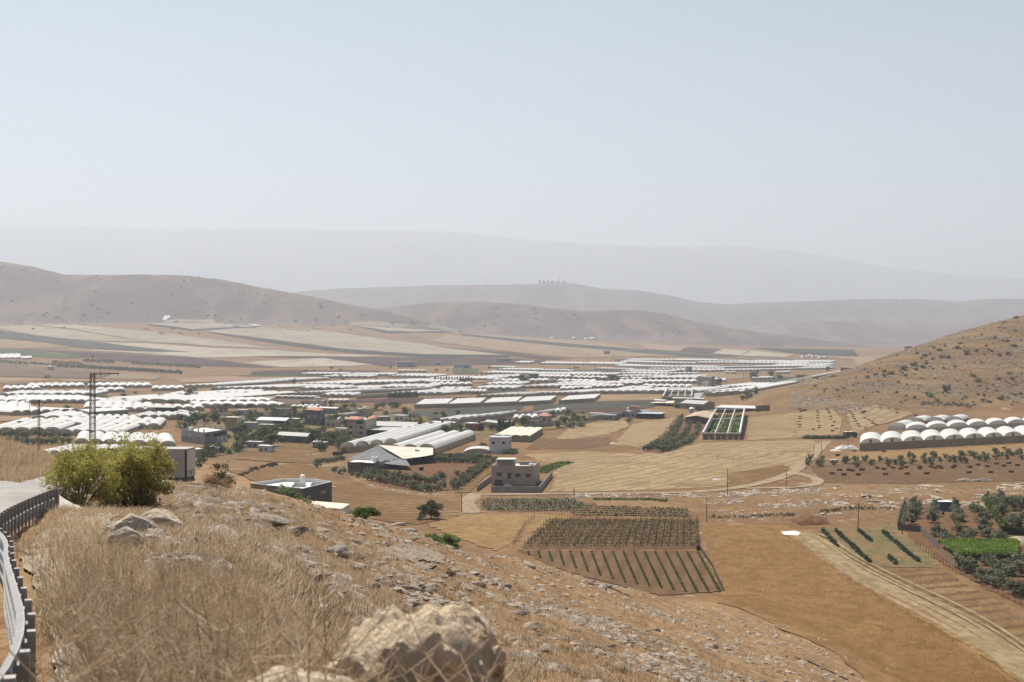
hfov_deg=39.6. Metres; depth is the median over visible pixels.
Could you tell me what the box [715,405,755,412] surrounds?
white roofed shed
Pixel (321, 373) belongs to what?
greenhouse
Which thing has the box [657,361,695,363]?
greenhouse
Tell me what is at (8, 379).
tan field
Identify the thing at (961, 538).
vine row
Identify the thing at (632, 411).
grey farmhouse
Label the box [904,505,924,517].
olive tree
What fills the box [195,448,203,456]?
outbuilding
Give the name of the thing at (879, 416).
stubble field
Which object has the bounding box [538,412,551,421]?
red roofed house
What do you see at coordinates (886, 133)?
sky
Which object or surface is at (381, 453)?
shade canopy
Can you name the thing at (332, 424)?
outbuilding
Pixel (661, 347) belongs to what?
tan field
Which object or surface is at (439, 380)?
greenhouse
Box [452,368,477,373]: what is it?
green crop field
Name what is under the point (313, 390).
fallow field
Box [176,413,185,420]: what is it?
valley bush
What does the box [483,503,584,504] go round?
crop bed
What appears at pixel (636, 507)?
crop bed
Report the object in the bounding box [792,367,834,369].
greenhouse
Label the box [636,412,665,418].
canopy shed
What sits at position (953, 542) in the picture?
vine row
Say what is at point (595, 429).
stubble field
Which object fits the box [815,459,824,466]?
olive tree
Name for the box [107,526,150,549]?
rock
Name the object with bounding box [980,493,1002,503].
olive tree
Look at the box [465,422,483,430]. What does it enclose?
red house
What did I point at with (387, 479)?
olive tree
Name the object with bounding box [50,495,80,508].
cloth sheet
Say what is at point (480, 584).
rock
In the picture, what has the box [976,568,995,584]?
olive tree
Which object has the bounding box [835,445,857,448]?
tarpaulin heap
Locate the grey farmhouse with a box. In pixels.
[622,406,640,417]
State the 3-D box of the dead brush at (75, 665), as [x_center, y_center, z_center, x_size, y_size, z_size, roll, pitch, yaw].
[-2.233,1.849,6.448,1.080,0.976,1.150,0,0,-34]
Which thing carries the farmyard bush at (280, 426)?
on the yard ground at (230, 441)
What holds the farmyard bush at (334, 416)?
on the yard ground at (230, 441)
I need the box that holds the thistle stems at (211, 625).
[73,560,519,681]
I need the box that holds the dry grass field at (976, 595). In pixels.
[860,567,1023,652]
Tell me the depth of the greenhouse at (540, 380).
1504.74 m
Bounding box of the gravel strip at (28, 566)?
[19,510,153,681]
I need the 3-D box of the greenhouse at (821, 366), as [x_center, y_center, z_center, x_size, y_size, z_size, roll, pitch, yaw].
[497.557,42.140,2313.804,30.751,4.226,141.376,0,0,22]
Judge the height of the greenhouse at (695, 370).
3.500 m
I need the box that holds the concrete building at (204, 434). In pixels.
[181,423,226,444]
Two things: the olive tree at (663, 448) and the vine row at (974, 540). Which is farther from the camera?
the olive tree at (663, 448)
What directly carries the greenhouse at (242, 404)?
on the terrain at (698, 296)
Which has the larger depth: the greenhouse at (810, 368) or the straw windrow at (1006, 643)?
the greenhouse at (810, 368)
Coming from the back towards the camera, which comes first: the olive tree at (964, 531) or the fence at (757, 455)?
the fence at (757, 455)
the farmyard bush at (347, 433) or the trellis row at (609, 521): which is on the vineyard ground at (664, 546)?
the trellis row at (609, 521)
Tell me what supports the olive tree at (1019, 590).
on the orchard ground at (946, 522)
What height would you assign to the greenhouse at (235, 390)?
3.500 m
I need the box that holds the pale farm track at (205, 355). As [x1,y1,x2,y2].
[65,349,212,357]
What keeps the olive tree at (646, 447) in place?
on the terrain at (698, 296)
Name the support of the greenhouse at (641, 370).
on the terrain at (698, 296)
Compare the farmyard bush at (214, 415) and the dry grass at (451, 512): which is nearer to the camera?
the dry grass at (451, 512)
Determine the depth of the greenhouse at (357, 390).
1176.32 m
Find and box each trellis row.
[525,540,698,546]
[527,537,697,542]
[531,533,697,539]
[534,530,697,535]
[537,527,697,532]
[540,524,696,529]
[543,521,696,526]
[546,518,696,523]
[549,516,696,520]
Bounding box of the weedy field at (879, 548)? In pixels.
[819,524,938,567]
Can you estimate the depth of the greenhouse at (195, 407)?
891.98 m
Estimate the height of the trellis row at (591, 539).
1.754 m
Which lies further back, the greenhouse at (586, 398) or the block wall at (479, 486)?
the greenhouse at (586, 398)
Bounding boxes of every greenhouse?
[0,353,20,358]
[0,390,64,395]
[0,395,38,403]
[0,400,30,405]
[0,405,79,415]
[0,417,82,434]
[3,385,40,390]
[14,394,112,403]
[21,355,31,359]
[28,382,84,387]
[32,410,83,418]
[41,444,126,456]
[48,416,165,428]
[53,389,108,395]
[61,421,139,435]
[75,431,175,446]
[81,414,136,418]
[83,401,155,411]
[87,382,151,387]
[93,398,142,403]
[96,387,124,391]
[104,390,295,402]
[134,411,198,419]
[143,404,203,410]
[151,385,184,390]
[183,381,273,387]
[185,397,202,403]
[190,401,290,407]
[193,397,276,401]
[211,384,340,389]
[215,379,290,382]
[217,389,263,391]
[226,397,260,399]
[246,324,260,326]
[256,377,329,381]
[275,395,316,398]
[291,404,320,408]
[292,379,398,384]
[296,388,384,395]
[299,372,350,374]
[299,385,354,389]
[320,374,377,377]
[320,392,361,397]
[325,411,372,419]
[327,387,413,392]
[329,398,348,402]
[339,421,452,452]
[344,385,386,388]
[348,372,397,375]
[356,389,459,398]
[358,378,442,384]
[362,387,433,393]
[374,383,441,388]
[387,389,479,395]
[388,373,446,377]
[389,430,475,452]
[397,369,426,371]
[410,377,476,382]
[414,398,452,408]
[424,379,459,383]
[428,375,508,379]
[428,386,471,389]
[432,382,472,386]
[436,414,477,423]
[447,397,485,407]
[460,389,487,393]
[460,410,517,422]
[463,446,490,453]
[472,385,521,389]
[476,391,546,397]
[480,370,537,374]
[483,381,529,385]
[483,396,521,406]
[486,374,527,377]
[490,365,516,367]
[494,426,542,441]
[496,368,542,370]
[496,378,519,381]
[512,372,559,375]
[513,361,534,362]
[513,413,538,421]
[517,395,555,405]
[521,383,611,388]
[529,378,548,382]
[531,407,569,414]
[534,371,584,375]
[535,369,574,371]
[539,361,586,364]
[539,374,571,377]
[540,388,630,395]
[555,407,565,414]
[556,381,603,382]
[557,379,596,381]
[559,394,599,403]
[560,385,591,390]
[573,375,607,379]
[575,372,622,375]
[581,361,626,364]
[588,412,621,420]
[591,383,623,388]
[592,386,728,393]
[595,367,634,369]
[598,381,646,385]
[613,364,639,367]
[616,374,669,376]
[618,360,661,363]
[619,369,676,372]
[619,379,641,380]
[620,371,664,374]
[620,377,643,379]
[620,385,653,387]
[626,358,669,360]
[632,365,678,367]
[642,379,697,383]
[643,383,692,386]
[644,376,697,379]
[646,368,683,369]
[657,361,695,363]
[658,372,699,374]
[668,358,715,361]
[670,374,707,375]
[672,369,713,371]
[673,365,712,367]
[684,367,724,368]
[696,361,734,363]
[704,381,803,393]
[705,389,745,395]
[710,366,747,368]
[710,368,759,371]
[711,359,749,361]
[714,382,771,387]
[715,390,739,395]
[724,371,735,373]
[732,361,772,363]
[748,365,787,367]
[750,360,789,361]
[752,376,773,379]
[753,368,792,370]
[768,370,840,383]
[769,361,806,364]
[776,370,789,373]
[785,360,835,362]
[785,364,829,367]
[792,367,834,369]
[802,362,834,364]
[803,365,834,366]
[817,356,828,358]
[860,425,1023,450]
[887,420,913,429]
[906,417,1023,431]
[907,414,968,423]
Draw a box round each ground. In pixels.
[205,408,428,455]
[367,458,487,490]
[376,543,444,562]
[451,414,591,434]
[460,493,484,512]
[519,549,723,594]
[521,519,700,548]
[645,417,705,453]
[782,531,800,534]
[810,457,1023,483]
[900,503,1023,606]
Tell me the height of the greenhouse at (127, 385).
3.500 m
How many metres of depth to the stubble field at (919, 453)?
560.09 m
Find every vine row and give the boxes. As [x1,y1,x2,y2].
[559,550,564,564]
[570,550,576,567]
[580,551,588,571]
[591,551,601,575]
[601,550,613,578]
[612,550,626,582]
[623,550,638,584]
[633,550,650,585]
[644,550,662,587]
[654,550,674,589]
[665,550,686,590]
[675,550,697,591]
[686,551,709,592]
[697,550,720,592]
[937,537,1020,542]
[940,539,1019,545]
[943,540,1019,546]
[945,542,1018,549]
[947,544,1018,549]
[950,545,1018,549]
[951,547,1018,553]
[955,548,1017,556]
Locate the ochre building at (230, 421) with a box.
[225,416,240,429]
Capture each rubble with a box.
[47,497,339,681]
[174,481,887,681]
[304,448,450,497]
[571,484,1023,519]
[788,317,1023,412]
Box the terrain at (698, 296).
[0,224,1023,681]
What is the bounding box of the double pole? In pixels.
[32,399,50,447]
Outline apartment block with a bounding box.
[698,376,714,385]
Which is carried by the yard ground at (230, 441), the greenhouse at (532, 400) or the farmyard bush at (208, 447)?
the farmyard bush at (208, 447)
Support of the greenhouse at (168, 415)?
on the terrain at (698, 296)
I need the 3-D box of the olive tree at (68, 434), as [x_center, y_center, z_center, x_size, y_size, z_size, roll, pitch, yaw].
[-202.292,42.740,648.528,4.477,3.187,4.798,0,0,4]
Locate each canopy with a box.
[348,445,410,470]
[380,445,432,458]
[649,401,673,404]
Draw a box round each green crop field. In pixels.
[0,349,84,357]
[240,374,323,375]
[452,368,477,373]
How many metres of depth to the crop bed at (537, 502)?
386.58 m
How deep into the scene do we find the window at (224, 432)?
616.18 m
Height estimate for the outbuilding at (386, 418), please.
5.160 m
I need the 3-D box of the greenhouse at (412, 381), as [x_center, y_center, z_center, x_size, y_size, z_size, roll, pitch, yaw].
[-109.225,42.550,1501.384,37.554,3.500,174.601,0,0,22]
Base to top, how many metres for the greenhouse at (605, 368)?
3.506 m
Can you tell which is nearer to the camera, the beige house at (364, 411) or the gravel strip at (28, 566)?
the gravel strip at (28, 566)
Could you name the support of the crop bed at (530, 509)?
on the vegetable plot at (553, 509)
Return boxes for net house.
[662,387,692,398]
[702,407,744,439]
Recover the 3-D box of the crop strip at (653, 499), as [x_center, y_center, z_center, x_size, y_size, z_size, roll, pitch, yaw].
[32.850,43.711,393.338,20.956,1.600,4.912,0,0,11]
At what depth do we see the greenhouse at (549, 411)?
841.21 m
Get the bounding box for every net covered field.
[0,325,146,341]
[42,325,277,348]
[104,342,379,357]
[154,319,253,328]
[209,327,501,354]
[242,358,372,366]
[349,321,439,331]
[416,324,462,332]
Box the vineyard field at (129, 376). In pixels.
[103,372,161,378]
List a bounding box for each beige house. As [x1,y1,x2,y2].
[310,397,326,406]
[355,407,370,416]
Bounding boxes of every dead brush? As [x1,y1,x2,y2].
[0,557,146,681]
[18,644,163,681]
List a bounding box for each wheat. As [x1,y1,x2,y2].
[792,528,960,641]
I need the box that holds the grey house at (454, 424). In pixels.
[430,420,456,428]
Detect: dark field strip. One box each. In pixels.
[148,324,256,329]
[211,332,509,356]
[356,326,445,332]
[460,334,628,350]
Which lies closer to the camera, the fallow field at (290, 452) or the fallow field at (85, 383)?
the fallow field at (290, 452)
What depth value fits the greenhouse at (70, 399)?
1013.11 m
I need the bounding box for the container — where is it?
[937,500,951,510]
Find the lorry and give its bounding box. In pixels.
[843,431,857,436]
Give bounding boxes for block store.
[348,459,379,473]
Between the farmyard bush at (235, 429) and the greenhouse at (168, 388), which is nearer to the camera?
the farmyard bush at (235, 429)
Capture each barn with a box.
[681,400,714,409]
[685,411,716,423]
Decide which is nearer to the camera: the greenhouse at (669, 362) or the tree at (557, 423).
the tree at (557, 423)
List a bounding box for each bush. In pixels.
[38,435,122,508]
[89,427,178,509]
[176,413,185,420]
[177,421,189,428]
[182,416,196,425]
[189,410,203,421]
[197,413,210,422]
[200,443,219,453]
[201,474,229,488]
[206,449,216,456]
[208,413,220,421]
[216,443,230,452]
[220,477,235,487]
[228,425,241,434]
[230,422,252,433]
[230,441,248,451]
[239,433,251,443]
[243,414,255,419]
[244,409,257,416]
[249,432,261,439]
[253,429,264,439]
[254,413,265,417]
[257,424,273,435]
[263,433,280,444]
[269,410,282,416]
[269,424,279,430]
[273,484,314,504]
[276,423,284,431]
[281,425,294,430]
[290,421,307,427]
[293,413,304,419]
[305,428,321,438]
[314,442,325,451]
[321,430,335,439]
[325,430,344,438]
[326,437,337,444]
[331,414,341,420]
[338,431,354,438]
[348,506,380,519]
[387,401,396,407]
[423,533,463,549]
[442,568,455,576]
[487,423,497,430]
[507,448,517,453]
[564,421,575,427]
[576,421,585,426]
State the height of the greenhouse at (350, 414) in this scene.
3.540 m
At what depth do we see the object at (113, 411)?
820.60 m
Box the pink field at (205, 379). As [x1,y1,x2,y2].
[177,377,301,382]
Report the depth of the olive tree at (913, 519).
340.55 m
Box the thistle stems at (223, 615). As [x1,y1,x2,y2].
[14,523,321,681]
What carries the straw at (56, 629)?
on the terrain at (698, 296)
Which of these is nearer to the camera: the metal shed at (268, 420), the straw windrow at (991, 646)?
the straw windrow at (991, 646)
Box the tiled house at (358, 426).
[345,415,379,437]
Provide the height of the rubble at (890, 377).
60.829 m
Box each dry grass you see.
[0,436,81,481]
[17,480,409,664]
[109,477,899,681]
[243,463,553,540]
[707,482,1023,526]
[790,321,1023,410]
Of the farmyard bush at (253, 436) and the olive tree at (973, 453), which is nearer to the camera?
the olive tree at (973, 453)
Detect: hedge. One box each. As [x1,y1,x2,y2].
[708,512,795,517]
[819,506,895,512]
[982,494,1009,526]
[999,525,1023,534]
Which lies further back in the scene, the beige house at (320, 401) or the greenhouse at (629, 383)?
the greenhouse at (629, 383)
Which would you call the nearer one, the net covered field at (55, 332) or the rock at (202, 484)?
the rock at (202, 484)
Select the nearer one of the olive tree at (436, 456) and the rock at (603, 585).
the rock at (603, 585)
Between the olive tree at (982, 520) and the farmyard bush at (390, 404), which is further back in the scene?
the farmyard bush at (390, 404)
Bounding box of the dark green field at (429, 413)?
[390,405,523,419]
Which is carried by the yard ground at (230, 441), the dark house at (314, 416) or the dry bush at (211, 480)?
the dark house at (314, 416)
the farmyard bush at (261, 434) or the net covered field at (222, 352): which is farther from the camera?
the net covered field at (222, 352)
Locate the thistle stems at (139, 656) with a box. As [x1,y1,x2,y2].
[30,594,344,681]
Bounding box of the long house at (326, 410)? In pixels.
[306,406,338,413]
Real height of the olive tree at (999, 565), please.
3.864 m
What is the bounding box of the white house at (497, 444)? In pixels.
[488,436,510,453]
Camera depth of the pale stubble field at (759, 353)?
3116.68 m
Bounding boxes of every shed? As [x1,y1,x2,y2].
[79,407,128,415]
[108,446,195,481]
[147,405,176,411]
[244,422,257,428]
[256,417,292,426]
[277,432,311,442]
[309,501,349,513]
[367,427,408,435]
[377,421,417,426]
[484,419,497,428]
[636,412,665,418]
[654,399,665,404]
[673,397,693,402]
[675,403,680,408]
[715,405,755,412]
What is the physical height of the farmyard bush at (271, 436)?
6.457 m
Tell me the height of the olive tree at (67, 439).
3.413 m
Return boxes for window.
[215,431,226,435]
[496,472,501,476]
[525,473,530,477]
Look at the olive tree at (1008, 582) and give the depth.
246.22 m
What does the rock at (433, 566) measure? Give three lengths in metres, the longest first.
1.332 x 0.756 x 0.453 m
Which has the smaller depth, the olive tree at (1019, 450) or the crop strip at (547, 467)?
the crop strip at (547, 467)
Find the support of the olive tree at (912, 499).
on the orchard ground at (946, 522)
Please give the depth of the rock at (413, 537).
113.21 m
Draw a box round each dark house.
[250,478,334,501]
[305,407,326,425]
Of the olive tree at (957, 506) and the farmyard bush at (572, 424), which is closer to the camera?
the olive tree at (957, 506)
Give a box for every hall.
[396,362,416,366]
[431,362,441,365]
[453,364,470,367]
[495,358,510,360]
[529,373,537,378]
[685,366,691,371]
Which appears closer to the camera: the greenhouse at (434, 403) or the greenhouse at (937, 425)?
the greenhouse at (937, 425)
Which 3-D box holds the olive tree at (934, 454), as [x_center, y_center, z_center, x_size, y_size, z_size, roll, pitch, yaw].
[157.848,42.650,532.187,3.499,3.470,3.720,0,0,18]
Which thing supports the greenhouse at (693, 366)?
on the terrain at (698, 296)
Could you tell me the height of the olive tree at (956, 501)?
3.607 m
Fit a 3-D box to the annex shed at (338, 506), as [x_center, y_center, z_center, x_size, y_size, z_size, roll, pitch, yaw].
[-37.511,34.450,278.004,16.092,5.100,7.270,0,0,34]
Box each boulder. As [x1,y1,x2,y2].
[248,665,351,681]
[326,603,504,681]
[490,645,506,677]
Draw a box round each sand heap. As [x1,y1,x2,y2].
[959,501,983,504]
[1009,536,1023,544]
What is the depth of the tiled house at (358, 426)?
649.96 m
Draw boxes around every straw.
[6,530,303,681]
[10,577,524,681]
[12,480,222,551]
[48,610,312,681]
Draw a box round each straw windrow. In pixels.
[792,535,1023,680]
[797,535,1023,673]
[799,534,1023,670]
[800,533,1023,666]
[803,533,1023,660]
[804,532,1023,656]
[808,532,1023,650]
[811,531,1023,644]
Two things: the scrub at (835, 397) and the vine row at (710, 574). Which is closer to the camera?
the vine row at (710, 574)
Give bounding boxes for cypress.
[495,419,500,432]
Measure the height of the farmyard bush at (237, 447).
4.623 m
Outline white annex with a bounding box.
[702,381,710,385]
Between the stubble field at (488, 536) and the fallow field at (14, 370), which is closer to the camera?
the stubble field at (488, 536)
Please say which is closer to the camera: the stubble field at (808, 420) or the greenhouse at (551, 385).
the stubble field at (808, 420)
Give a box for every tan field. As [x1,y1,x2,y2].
[0,339,66,347]
[0,377,51,382]
[58,379,110,381]
[428,335,678,357]
[472,334,633,348]
[594,394,661,401]
[637,342,686,350]
[694,373,749,378]
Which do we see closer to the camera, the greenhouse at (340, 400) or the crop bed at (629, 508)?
the crop bed at (629, 508)
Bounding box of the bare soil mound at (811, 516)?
[799,514,826,524]
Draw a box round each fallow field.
[0,364,109,377]
[0,416,32,420]
[9,381,105,385]
[111,393,160,396]
[205,411,298,415]
[235,439,338,462]
[276,399,313,403]
[294,387,435,390]
[333,403,383,411]
[371,414,425,422]
[525,437,611,449]
[534,401,657,408]
[538,369,617,371]
[615,358,805,361]
[679,365,754,365]
[726,465,791,486]
[760,348,857,356]
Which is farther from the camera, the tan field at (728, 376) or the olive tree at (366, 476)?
the tan field at (728, 376)
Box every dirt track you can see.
[455,468,490,491]
[480,441,830,494]
[745,473,823,488]
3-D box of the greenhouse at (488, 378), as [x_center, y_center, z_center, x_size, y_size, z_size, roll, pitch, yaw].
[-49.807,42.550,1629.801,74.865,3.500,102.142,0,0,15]
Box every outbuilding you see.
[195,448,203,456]
[236,409,248,413]
[245,441,263,447]
[257,444,273,451]
[258,424,274,430]
[275,408,289,413]
[301,400,309,404]
[313,441,326,447]
[325,421,340,427]
[335,427,346,432]
[377,416,390,420]
[394,415,407,420]
[408,413,419,417]
[528,420,539,423]
[603,414,616,419]
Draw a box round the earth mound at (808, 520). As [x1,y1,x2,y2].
[789,516,831,524]
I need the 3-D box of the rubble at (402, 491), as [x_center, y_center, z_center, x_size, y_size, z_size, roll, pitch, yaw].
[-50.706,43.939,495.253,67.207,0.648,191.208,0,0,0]
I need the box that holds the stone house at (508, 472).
[491,458,539,485]
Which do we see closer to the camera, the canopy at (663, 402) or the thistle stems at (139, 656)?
the thistle stems at (139, 656)
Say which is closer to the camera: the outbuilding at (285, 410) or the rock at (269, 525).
the rock at (269, 525)
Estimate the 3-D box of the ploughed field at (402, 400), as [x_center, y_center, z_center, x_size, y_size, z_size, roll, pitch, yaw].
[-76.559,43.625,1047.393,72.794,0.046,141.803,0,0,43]
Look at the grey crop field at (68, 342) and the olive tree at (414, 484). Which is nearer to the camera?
the olive tree at (414, 484)
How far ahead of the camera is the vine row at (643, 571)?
270.91 m
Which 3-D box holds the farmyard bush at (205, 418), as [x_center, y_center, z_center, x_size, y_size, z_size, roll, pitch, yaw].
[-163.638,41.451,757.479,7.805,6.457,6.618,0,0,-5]
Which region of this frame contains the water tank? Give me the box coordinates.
[300,474,304,481]
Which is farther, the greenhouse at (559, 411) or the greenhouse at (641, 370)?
the greenhouse at (641, 370)
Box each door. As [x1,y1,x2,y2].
[494,479,502,485]
[507,472,511,478]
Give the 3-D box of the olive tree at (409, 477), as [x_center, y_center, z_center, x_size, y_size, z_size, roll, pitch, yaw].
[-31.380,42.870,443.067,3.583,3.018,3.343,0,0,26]
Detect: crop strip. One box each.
[2,361,54,366]
[540,461,574,472]
[593,497,667,501]
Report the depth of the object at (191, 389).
1115.25 m
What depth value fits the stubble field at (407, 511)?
399.40 m
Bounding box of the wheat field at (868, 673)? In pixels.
[702,524,1016,681]
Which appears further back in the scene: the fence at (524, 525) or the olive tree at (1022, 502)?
the olive tree at (1022, 502)
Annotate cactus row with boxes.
[821,526,839,546]
[834,528,871,561]
[855,527,872,541]
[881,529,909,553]
[886,553,898,563]
[906,551,921,562]
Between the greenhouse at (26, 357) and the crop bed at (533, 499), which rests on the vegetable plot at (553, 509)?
the crop bed at (533, 499)
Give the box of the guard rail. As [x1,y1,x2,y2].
[0,488,58,681]
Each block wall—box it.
[476,476,490,490]
[491,471,551,492]
[523,422,553,426]
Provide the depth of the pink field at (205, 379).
1604.64 m
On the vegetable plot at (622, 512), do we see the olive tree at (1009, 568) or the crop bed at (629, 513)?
the crop bed at (629, 513)
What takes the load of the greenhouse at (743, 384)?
on the terrain at (698, 296)
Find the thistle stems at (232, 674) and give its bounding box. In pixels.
[0,576,608,681]
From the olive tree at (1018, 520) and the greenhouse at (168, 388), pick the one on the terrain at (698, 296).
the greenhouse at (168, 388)
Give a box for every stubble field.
[228,462,463,523]
[428,514,572,549]
[523,440,818,490]
[557,421,628,438]
[613,417,673,446]
[714,349,747,354]
[742,350,791,356]
[746,412,797,439]
[789,529,1023,681]
[795,409,841,436]
[823,445,1023,460]
[833,352,899,364]
[847,406,912,432]
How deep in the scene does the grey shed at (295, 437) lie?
615.95 m
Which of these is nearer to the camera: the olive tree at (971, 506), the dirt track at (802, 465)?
the olive tree at (971, 506)
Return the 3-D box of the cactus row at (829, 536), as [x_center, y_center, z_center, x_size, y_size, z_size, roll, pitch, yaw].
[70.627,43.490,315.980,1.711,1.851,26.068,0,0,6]
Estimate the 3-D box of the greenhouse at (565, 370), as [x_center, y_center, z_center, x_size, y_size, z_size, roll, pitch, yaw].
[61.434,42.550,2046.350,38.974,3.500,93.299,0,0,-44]
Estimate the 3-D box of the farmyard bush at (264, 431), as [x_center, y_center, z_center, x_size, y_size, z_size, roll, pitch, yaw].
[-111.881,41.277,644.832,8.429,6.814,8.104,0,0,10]
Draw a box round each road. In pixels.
[0,471,176,520]
[690,392,703,397]
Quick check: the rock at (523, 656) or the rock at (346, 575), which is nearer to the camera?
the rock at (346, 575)
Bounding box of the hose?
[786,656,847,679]
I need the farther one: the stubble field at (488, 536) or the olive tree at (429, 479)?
the olive tree at (429, 479)
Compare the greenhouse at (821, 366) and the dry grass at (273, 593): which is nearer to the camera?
the dry grass at (273, 593)
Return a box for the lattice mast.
[89,373,118,468]
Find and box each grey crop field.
[0,331,185,351]
[175,424,224,428]
[467,380,493,382]
[487,390,508,392]
[505,377,615,379]
[508,388,526,391]
[621,349,730,356]
[751,375,812,381]
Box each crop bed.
[483,502,582,503]
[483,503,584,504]
[483,504,583,505]
[484,505,580,506]
[485,497,572,499]
[485,499,576,500]
[485,506,578,508]
[485,507,575,509]
[485,508,573,510]
[486,500,575,501]
[486,501,580,502]
[573,511,687,514]
[574,513,688,516]
[576,506,687,510]
[576,509,687,512]
[582,505,687,509]
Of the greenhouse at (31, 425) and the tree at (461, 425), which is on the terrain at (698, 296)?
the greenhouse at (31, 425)
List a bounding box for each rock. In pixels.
[104,513,156,534]
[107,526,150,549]
[139,508,183,528]
[144,554,182,568]
[145,528,168,535]
[145,534,167,541]
[166,541,185,550]
[179,504,194,508]
[180,482,226,489]
[180,536,204,543]
[183,485,207,488]
[185,509,200,513]
[186,496,225,502]
[186,555,204,563]
[193,501,207,508]
[193,514,211,518]
[214,505,234,510]
[236,555,298,578]
[244,521,279,535]
[248,512,290,526]
[287,526,307,536]
[294,546,309,553]
[309,568,324,581]
[331,544,347,557]
[337,572,351,581]
[347,538,361,544]
[375,561,387,564]
[391,522,407,525]
[399,585,415,589]
[403,528,416,531]
[404,602,419,607]
[406,536,420,540]
[409,585,425,592]
[424,583,440,590]
[426,564,436,568]
[469,581,485,588]
[510,610,528,615]
[518,654,543,658]
[522,562,535,568]
[523,622,541,630]
[565,627,580,631]
[586,679,602,681]
[593,664,611,674]
[598,583,607,588]
[663,652,679,659]
[705,642,718,648]
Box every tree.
[6,429,14,436]
[14,436,24,443]
[20,431,28,436]
[24,437,30,443]
[29,438,37,444]
[46,432,53,437]
[46,438,56,443]
[63,432,72,436]
[64,437,72,443]
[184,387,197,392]
[195,456,203,468]
[200,449,208,463]
[206,461,237,484]
[337,467,346,473]
[362,473,371,479]
[376,474,384,481]
[382,469,389,476]
[384,475,391,482]
[389,476,398,484]
[391,470,401,476]
[401,406,410,412]
[405,474,413,480]
[408,480,420,489]
[411,473,420,480]
[415,417,424,423]
[416,499,443,518]
[420,482,430,491]
[425,476,434,482]
[431,454,439,462]
[432,474,439,482]
[433,484,440,490]
[436,470,447,478]
[439,479,446,488]
[440,424,450,431]
[441,455,448,462]
[450,479,461,488]
[454,455,462,462]
[455,423,464,429]
[461,475,468,482]
[469,456,477,462]
[479,462,486,468]
[517,373,529,380]
[518,415,530,425]
[553,419,563,426]
[559,415,570,423]
[569,411,577,421]
[574,415,589,421]
[607,374,619,380]
[642,444,649,450]
[657,444,666,451]
[671,441,679,448]
[712,377,722,385]
[744,391,753,398]
[805,458,811,464]
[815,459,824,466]
[842,456,850,462]
[851,455,860,461]
[851,460,861,466]
[861,454,868,461]
[868,458,875,465]
[885,459,891,465]
[897,459,906,465]
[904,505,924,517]
[904,513,917,522]
[906,501,922,510]
[907,451,915,459]
[907,496,922,505]
[925,510,938,522]
[926,504,942,514]
[927,457,934,463]
[929,451,937,458]
[930,497,941,507]
[930,524,941,535]
[934,528,948,537]
[939,531,957,538]
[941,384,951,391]
[948,504,963,510]
[949,455,957,461]
[950,497,961,507]
[950,508,967,518]
[950,513,966,524]
[951,522,964,534]
[951,552,965,567]
[957,450,966,456]
[957,527,975,537]
[958,558,978,572]
[961,456,968,462]
[961,527,979,538]
[966,555,981,570]
[968,501,980,510]
[970,451,977,458]
[971,505,989,515]
[972,567,986,580]
[973,511,992,520]
[975,454,983,459]
[975,516,992,525]
[976,524,991,535]
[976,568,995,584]
[978,551,994,564]
[980,454,990,460]
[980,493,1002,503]
[980,527,995,538]
[984,554,999,567]
[988,529,1011,538]
[988,569,1009,587]
[989,557,1011,573]
[992,447,1000,453]
[992,489,1004,499]
[992,502,1009,514]
[993,494,1018,509]
[997,563,1018,578]
[1000,578,1022,594]
[1003,495,1023,509]
[1003,510,1023,526]
[1004,511,1017,523]
[1010,551,1023,567]
[1010,580,1023,596]
[1012,559,1023,575]
[1013,495,1023,508]
[1015,447,1023,454]
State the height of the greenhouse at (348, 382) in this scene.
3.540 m
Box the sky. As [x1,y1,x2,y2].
[0,0,1023,277]
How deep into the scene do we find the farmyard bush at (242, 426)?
658.25 m
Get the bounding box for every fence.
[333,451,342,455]
[514,513,534,537]
[700,546,723,588]
[719,447,802,458]
[756,405,769,411]
[898,524,938,549]
[916,542,1023,605]
[939,546,954,567]
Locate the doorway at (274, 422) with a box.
[273,421,284,426]
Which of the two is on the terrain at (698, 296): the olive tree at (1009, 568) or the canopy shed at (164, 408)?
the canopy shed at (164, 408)
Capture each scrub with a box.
[150,480,897,681]
[789,319,1023,412]
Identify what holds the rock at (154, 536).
on the terrain at (698, 296)
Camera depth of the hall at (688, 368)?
2004.10 m
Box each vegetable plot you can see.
[480,498,596,511]
[570,506,692,515]
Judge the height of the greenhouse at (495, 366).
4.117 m
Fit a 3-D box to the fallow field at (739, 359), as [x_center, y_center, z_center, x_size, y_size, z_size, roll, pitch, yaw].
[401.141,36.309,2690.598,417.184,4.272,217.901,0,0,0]
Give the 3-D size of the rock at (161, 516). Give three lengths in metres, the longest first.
2.847 x 0.828 x 0.641 m
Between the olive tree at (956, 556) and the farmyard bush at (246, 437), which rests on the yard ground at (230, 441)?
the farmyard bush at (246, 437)
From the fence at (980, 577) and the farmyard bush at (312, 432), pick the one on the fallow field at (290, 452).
the farmyard bush at (312, 432)
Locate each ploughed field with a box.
[22,349,266,366]
[251,370,379,373]
[296,357,544,365]
[349,397,465,403]
[429,345,568,358]
[488,410,622,419]
[681,347,720,352]
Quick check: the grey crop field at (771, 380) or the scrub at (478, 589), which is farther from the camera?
the grey crop field at (771, 380)
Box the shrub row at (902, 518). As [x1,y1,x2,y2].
[896,501,908,525]
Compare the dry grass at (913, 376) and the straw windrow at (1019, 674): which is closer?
the straw windrow at (1019, 674)

